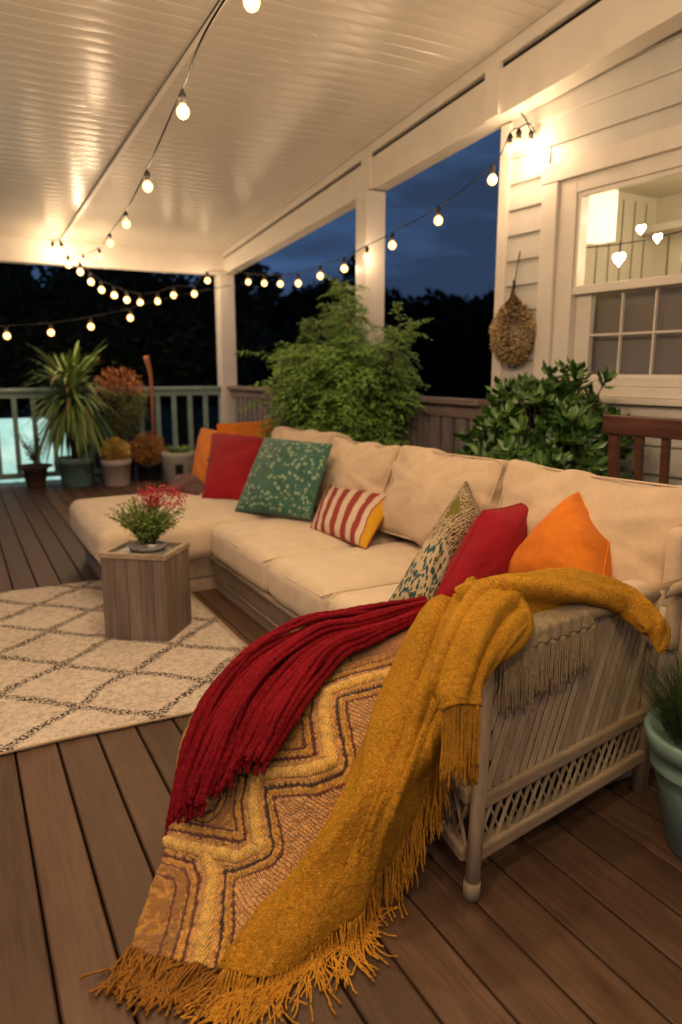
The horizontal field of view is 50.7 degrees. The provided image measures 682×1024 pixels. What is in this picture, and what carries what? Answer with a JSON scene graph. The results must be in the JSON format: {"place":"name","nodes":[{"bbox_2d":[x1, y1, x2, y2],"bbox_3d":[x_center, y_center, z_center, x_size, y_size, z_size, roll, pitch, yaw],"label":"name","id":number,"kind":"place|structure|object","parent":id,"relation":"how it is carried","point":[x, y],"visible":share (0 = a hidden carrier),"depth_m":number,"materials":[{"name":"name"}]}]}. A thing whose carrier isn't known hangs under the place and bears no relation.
{"place":"outdoors","nodes":[
{"label":"outdoors","id":0,"kind":"place"},
{"bbox_2d":[0,417,70,482],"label":"swimming pool","id":1,"kind":"structure","parent":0,"point":[8,454],"depth_m":9.62,"materials":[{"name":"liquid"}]},
{"bbox_2d":[0,401,468,476],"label":"ground","id":2,"kind":"structure","parent":0,"point":[166,422],"depth_m":29.21,"materials":[{"name":"black"}]},
{"bbox_2d":[0,262,68,415],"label":"tree","id":3,"kind":"object","parent":2,"relation":"on","point":[11,289],"visible":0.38,"depth_m":14.94,"materials":[{"name":"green plant"}]},
{"bbox_2d":[0,268,236,449],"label":"tree","id":4,"kind":"object","parent":2,"relation":"on","point":[43,308],"visible":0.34,"depth_m":15.35,"materials":[{"name":"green plant"}]},
{"bbox_2d":[43,262,284,450],"bbox_3d":[-4.217,-3.786,16.951,5.021,4.994,5.870,-6,13,-27],"label":"tree","id":5,"kind":"object","parent":2,"relation":"on","point":[196,329],"visible":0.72,"depth_m":15.19,"materials":[{"name":"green plant"}]},
{"bbox_2d":[206,316,301,387],"bbox_3d":[-3.011,-5.801,29.294,5.906,4.173,5.490,-6,13,-27],"label":"tree","id":6,"kind":"object","parent":2,"relation":"on","point":[262,371],"visible":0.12,"depth_m":27.91,"materials":[{"name":"green plant"}]},
{"bbox_2d":[294,253,355,352],"bbox_3d":[-0.219,-5.990,25.411,2.853,6.042,2.867,-6,13,-27],"label":"tree","id":7,"kind":"object","parent":2,"relation":"on","point":[310,295],"visible":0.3,"depth_m":24.45,"materials":[{"name":"green plant"}]},
{"bbox_2d":[0,279,494,408],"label":"trees","id":8,"kind":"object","parent":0,"point":[433,368],"depth_m":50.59,"materials":[{"name":"plant"}]},
{"bbox_2d":[3,122,511,303],"label":"sky","id":9,"kind":"structure","parent":0,"point":[457,256],"materials":[{"name":"blue"}]},
{"bbox_2d":[0,472,681,1023],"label":"deck floor","id":10,"kind":"structure","parent":0,"point":[572,914],"depth_m":1.80,"materials":[{"name":"brown wood"}]},
{"bbox_2d":[16,433,52,488],"bbox_3d":[-3.444,-0.580,8.086,0.380,0.609,0.380,-6,13,-27],"label":"pot","id":11,"kind":"object","parent":10,"relation":"on","point":[35,474],"visible":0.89,"depth_m":8.04,"materials":[{"name":"brown ceramic"}]},
{"bbox_2d":[21,336,122,487],"bbox_3d":[-3.017,-1.119,8.089,1.110,1.665,1.080,-6,13,-27],"label":"strappy plant","id":12,"kind":"object","parent":10,"relation":"on","point":[73,418],"visible":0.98,"depth_m":7.94,"materials":[{"name":"green plant"}]},
{"bbox_2d":[0,546,211,1023],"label":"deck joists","id":13,"kind":"object","parent":10,"relation":"attached to","point":[47,945],"depth_m":1.88,"materials":[{"name":"brown wood"}]},
{"bbox_2d":[0,386,220,479],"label":"deck railing","id":14,"kind":"object","parent":10,"relation":"on","point":[13,394],"visible":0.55,"depth_m":8.83,"materials":[{"name":"grey wood"}]},
{"bbox_2d":[98,436,131,486],"bbox_3d":[-2.587,-0.588,8.243,0.365,0.563,0.355,-6,13,-27],"label":"yellow mum","id":15,"kind":"object","parent":10,"relation":"on","point":[116,469],"visible":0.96,"depth_m":8.15,"materials":[{"name":"white ceramic"}]},
{"bbox_2d":[91,365,150,479],"bbox_3d":[-2.626,-1.068,8.598,0.727,1.369,0.609,-6,13,-27],"label":"rusty bush","id":16,"kind":"object","parent":10,"relation":"on","point":[135,412],"visible":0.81,"depth_m":8.50,"materials":[{"name":"brown plant"}]},
{"bbox_2d":[0,579,247,755],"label":"rug","id":17,"kind":"object","parent":10,"relation":"on","point":[69,670],"visible":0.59,"depth_m":3.18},
{"bbox_2d":[98,539,191,641],"bbox_3d":[-0.966,0.390,3.600,0.348,0.441,0.289,2,11,10],"label":"side table","id":18,"kind":"object","parent":17,"relation":"on","point":[146,596],"visible":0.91,"depth_m":3.48,"materials":[{"name":"brown wood"}]},
{"bbox_2d":[104,482,187,551],"bbox_3d":[-0.960,0.012,3.562,0.410,0.344,0.389,-6,13,-27],"label":"potted plant","id":19,"kind":"object","parent":18,"relation":"on","point":[146,527],"visible":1,"depth_m":3.52,"materials":[{"name":"green plant"}]},
{"bbox_2d":[130,431,166,480],"bbox_3d":[-2.318,-0.684,8.675,0.450,0.586,0.449,-6,13,-27],"label":"amber mum","id":20,"kind":"object","parent":10,"relation":"on","point":[149,466],"visible":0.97,"depth_m":8.60,"materials":[{"name":"plant"}]},
{"bbox_2d":[143,355,154,453],"bbox_3d":[-2.339,-1.230,8.842,0.104,1.355,0.078,-6,13,-27],"label":"wooden stick","id":21,"kind":"object","parent":10,"relation":"on","point":[147,363],"visible":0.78,"depth_m":8.80,"materials":[{"name":"brown wood"}]},
{"bbox_2d":[161,445,194,482],"bbox_3d":[-1.928,-0.577,8.561,0.416,0.420,0.415,-6,13,-27],"label":"pale planter","id":22,"kind":"object","parent":10,"relation":"on","point":[177,461],"visible":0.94,"depth_m":8.42,"materials":[{"name":"ceramic"}]},
{"bbox_2d":[234,274,433,446],"bbox_3d":[-0.028,-0.825,5.734,1.606,2.103,1.701,3,11,13],"label":"feathery plant","id":23,"kind":"object","parent":10,"relation":"on","point":[349,385],"visible":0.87,"depth_m":5.32,"materials":[{"name":"green plant"}]},
{"bbox_2d":[0,0,681,423],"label":"porch roof","id":24,"kind":"structure","parent":10,"relation":"on","point":[306,118],"depth_m":4.93,"materials":[{"name":"paint"}]},
{"bbox_2d":[0,285,229,338],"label":"string lights","id":25,"kind":"object","parent":24,"relation":"hanging from","point":[6,335],"visible":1,"depth_m":7.98,"materials":[{"name":"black glass"}]},
{"bbox_2d":[47,237,225,305],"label":"string lights","id":26,"kind":"object","parent":24,"relation":"hanging from","point":[62,250],"visible":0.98,"depth_m":8.23,"materials":[{"name":"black glass"}]},
{"bbox_2d":[59,0,219,241],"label":"guide wire","id":27,"kind":"object","parent":24,"relation":"attached to","point":[211,12],"visible":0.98,"depth_m":4.75,"materials":[{"name":"black metal"}]},
{"bbox_2d":[55,0,225,264],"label":"string lights","id":28,"kind":"object","parent":24,"relation":"hanging from","point":[182,111],"visible":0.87,"depth_m":3.20,"materials":[{"name":"white glass"}]},
{"bbox_2d":[243,0,259,12],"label":"string lights","id":29,"kind":"object","parent":24,"relation":"hanging from","point":[251,6],"visible":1,"depth_m":2.34,"materials":[{"name":"white glass"}]},
{"bbox_2d":[227,386,489,455],"bbox_3d":[-0.208,-0.693,7.181,0.160,1.020,5.070,-6,13,-27],"label":"deck railing","id":30,"kind":"object","parent":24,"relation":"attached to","point":[448,410],"visible":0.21,"depth_m":5.46,"materials":[{"name":"brown wood"}]},
{"bbox_2d":[234,123,535,286],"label":"string lights","id":31,"kind":"object","parent":24,"relation":"hanging from","point":[510,147],"visible":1,"depth_m":4.90,"materials":[{"name":"white glass"}]},
{"bbox_2d":[69,458,681,902],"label":"sectional sofa","id":32,"kind":"object","parent":10,"relation":"on","point":[543,758],"visible":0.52,"depth_m":2.19,"materials":[{"name":"beige fabric"}]},
{"bbox_2d":[166,474,203,494],"bbox_3d":[-1.131,-0.183,5.200,0.286,0.124,0.587,-1,11,-4],"label":"throw pillow","id":33,"kind":"object","parent":32,"relation":"on","point":[191,484],"visible":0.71,"depth_m":5.20,"materials":[{"name":"brown fabric"}]},
{"bbox_2d":[192,428,240,498],"bbox_3d":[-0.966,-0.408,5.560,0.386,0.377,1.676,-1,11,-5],"label":"throw pillow","id":34,"kind":"object","parent":32,"relation":"on","point":[201,456],"visible":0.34,"depth_m":5.57,"materials":[{"name":"orange fabric"}]},
{"bbox_2d":[202,433,263,499],"bbox_3d":[-0.754,-0.334,5.160,0.424,0.403,0.931,-1,11,-4],"label":"throw pillow","id":35,"kind":"object","parent":32,"relation":"on","point":[232,458],"visible":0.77,"depth_m":4.99,"materials":[{"name":"fabric"}]},
{"bbox_2d":[79,626,410,1020],"bbox_3d":[-0.140,0.664,2.059,0.691,0.494,1.420,5,12,25],"label":"patterned blanket","id":36,"kind":"object","parent":32,"relation":"on","point":[234,856],"visible":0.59,"depth_m":1.80,"materials":[{"name":"fabric"}]},
{"bbox_2d":[165,596,428,835],"bbox_3d":[-0.104,0.596,2.240,0.391,0.549,0.977,9,14,39],"label":"red throw","id":37,"kind":"object","parent":36,"relation":"on","point":[256,698],"visible":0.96,"depth_m":2.03,"materials":[{"name":"red fabric"}]},
{"bbox_2d":[217,418,277,437],"bbox_3d":[-0.768,-0.586,5.995,0.495,0.336,0.724,-1,11,-4],"label":"throw pillow","id":38,"kind":"object","parent":32,"relation":"on","point":[253,428],"visible":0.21,"depth_m":5.88,"materials":[{"name":"orange fabric"}]},
{"bbox_2d":[235,437,332,519],"bbox_3d":[-0.453,-0.234,4.480,0.424,0.441,1.099,-6,13,-27],"label":"throw pillow","id":39,"kind":"object","parent":32,"relation":"on","point":[284,478],"visible":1,"depth_m":4.26,"materials":[{"name":"green fabric"}]},
{"bbox_2d":[271,426,352,443],"bbox_3d":[-0.273,-0.324,4.955,0.390,0.505,0.876,-6,13,-27],"label":"back cushion","id":40,"kind":"object","parent":32,"relation":"on","point":[282,432],"visible":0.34,"depth_m":4.77,"materials":[{"name":"beige fabric"}]},
{"bbox_2d":[310,485,386,549],"bbox_3d":[0.048,-0.005,3.940,0.393,0.218,0.900,-6,13,-27],"label":"throw pillow","id":41,"kind":"object","parent":32,"relation":"on","point":[355,517],"visible":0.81,"depth_m":3.79,"materials":[{"name":"fabric"}]},
{"bbox_2d":[314,437,400,509],"bbox_3d":[0.122,-0.177,4.237,0.379,0.482,0.738,-6,13,-27],"label":"back cushion","id":42,"kind":"object","parent":32,"relation":"on","point":[363,466],"visible":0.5,"depth_m":4.05,"materials":[{"name":"beige fabric"}]},
{"bbox_2d":[177,567,671,1023],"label":"mustard throw","id":43,"kind":"object","parent":32,"relation":"on","point":[417,746],"visible":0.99,"depth_m":1.68,"materials":[{"name":"yellow fabric"}]},
{"bbox_2d":[388,481,480,600],"bbox_3d":[0.446,0.118,2.919,0.184,0.386,0.729,7,13,31],"label":"throw pillow","id":44,"kind":"object","parent":32,"relation":"on","point":[424,574],"visible":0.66,"depth_m":2.76,"materials":[{"name":"fabric"}]},
{"bbox_2d":[378,445,509,545],"bbox_3d":[0.509,-0.049,3.526,0.379,0.496,0.811,-6,13,-27],"label":"back cushion","id":45,"kind":"object","parent":32,"relation":"on","point":[424,488],"visible":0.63,"depth_m":3.41,"materials":[{"name":"beige fabric"}]},
{"bbox_2d":[435,502,528,597],"bbox_3d":[0.548,0.146,2.754,0.531,0.335,0.229,-6,13,-27],"label":"throw pillow","id":46,"kind":"object","parent":32,"relation":"on","point":[491,541],"visible":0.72,"depth_m":2.67,"materials":[{"name":"fabric"}]},
{"bbox_2d":[498,604,594,716],"bbox_3d":[0.504,0.370,1.884,0.385,0.227,0.142,-8,14,-36],"label":"beige throw","id":47,"kind":"object","parent":32,"relation":"on","point":[570,628],"visible":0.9,"depth_m":1.83,"materials":[{"name":"beige fabric"}]},
{"bbox_2d":[508,491,611,576],"bbox_3d":[0.810,0.126,2.567,0.292,0.366,0.504,-6,13,-27],"label":"throw pillow","id":48,"kind":"object","parent":32,"relation":"on","point":[565,533],"visible":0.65,"depth_m":2.48,"materials":[{"name":"orange fabric"}]},
{"bbox_2d":[498,459,681,586],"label":"back cushion","id":49,"kind":"object","parent":32,"relation":"on","point":[634,523],"visible":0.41,"depth_m":2.49,"materials":[{"name":"beige fabric"}]},
{"bbox_2d":[452,356,634,481],"bbox_3d":[1.107,-0.171,4.031,1.037,1.374,1.033,7,13,31],"label":"shrub","id":50,"kind":"object","parent":10,"relation":"on","point":[563,418],"visible":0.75,"depth_m":3.70,"materials":[{"name":"green plant"}]},
{"bbox_2d":[491,29,681,485],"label":"house","id":51,"kind":"structure","parent":10,"relation":"on","point":[618,126],"depth_m":4.26,"materials":[{"name":"paint"}]},
{"bbox_2d":[489,251,535,367],"bbox_3d":[1.095,-1.288,4.598,0.178,0.722,0.383,-6,13,-27],"label":"seed hanging","id":52,"kind":"object","parent":51,"relation":"hanging from","point":[495,332],"visible":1,"depth_m":4.57,"materials":[{"name":"plant"}]},
{"bbox_2d":[520,113,534,150],"bbox_3d":[1.110,-2.357,4.394,0.054,0.321,0.204,-6,13,-27],"label":"wall bulb","id":53,"kind":"object","parent":51,"relation":"attached to","point":[530,145],"depth_m":4.34,"materials":[{"name":"beige glass"}]},
{"bbox_2d":[586,195,593,243],"bbox_3d":[1.533,-1.835,4.499,0.063,0.297,0.083,-6,13,-27],"label":"curtain","id":54,"kind":"object","parent":51,"relation":"hanging from","point":[590,214],"visible":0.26,"depth_m":4.46,"materials":[{"name":"beige fabric"}]},
{"bbox_2d":[591,190,617,243],"bbox_3d":[1.606,-1.796,4.389,0.059,0.292,0.139,-7,13,-32],"label":"curtain","id":55,"kind":"object","parent":51,"relation":"hanging from","point":[604,215],"visible":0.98,"depth_m":4.37,"materials":[{"name":"beige fabric"}]},
{"bbox_2d":[551,149,681,387],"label":"window frame","id":56,"kind":"structure","parent":51,"relation":"in","point":[565,302],"depth_m":4.24,"materials":[{"name":"white paint"}]},
{"bbox_2d":[586,230,681,247],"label":"light cord","id":57,"kind":"object","parent":51,"relation":"attached to","point":[632,241],"visible":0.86,"depth_m":4.09,"materials":[{"name":"plastic"}]},
{"bbox_2d":[613,241,625,266],"bbox_3d":[1.612,-1.495,4.169,0.042,0.145,0.087,-6,13,-27],"label":"heart light","id":58,"kind":"object","parent":57,"relation":"hanging from","point":[619,258],"visible":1,"depth_m":4.16,"materials":[{"name":"beige"}]},
{"bbox_2d":[636,225,645,236],"bbox_3d":[1.682,-1.576,4.039,0.029,0.064,0.061,-6,13,-27],"label":"heart light","id":59,"kind":"object","parent":57,"relation":"hanging from","point":[640,229],"visible":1,"depth_m":4.03,"materials":[{"name":"beige"}]},
{"bbox_2d":[653,234,661,242],"bbox_3d":[1.740,-1.502,3.958,0.027,0.051,0.056,-6,13,-27],"label":"heart light","id":60,"kind":"object","parent":57,"relation":"hanging from","point":[657,237],"visible":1,"depth_m":3.95,"materials":[{"name":"beige"}]},
{"bbox_2d":[591,286,681,379],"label":"window grille","id":61,"kind":"object","parent":51,"relation":"attached to","point":[638,317],"visible":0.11,"depth_m":4.08,"materials":[{"name":"white wood"}]},
{"bbox_2d":[602,415,681,483],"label":"wooden chair","id":62,"kind":"object","parent":10,"relation":"on","point":[640,429],"visible":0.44,"depth_m":3.19,"materials":[{"name":"brown wood"}]},
{"bbox_2d":[603,636,681,858],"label":"planter","id":63,"kind":"object","parent":10,"relation":"on","point":[663,729],"visible":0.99,"depth_m":1.93,"materials":[{"name":"teal ceramic"}]}
]}

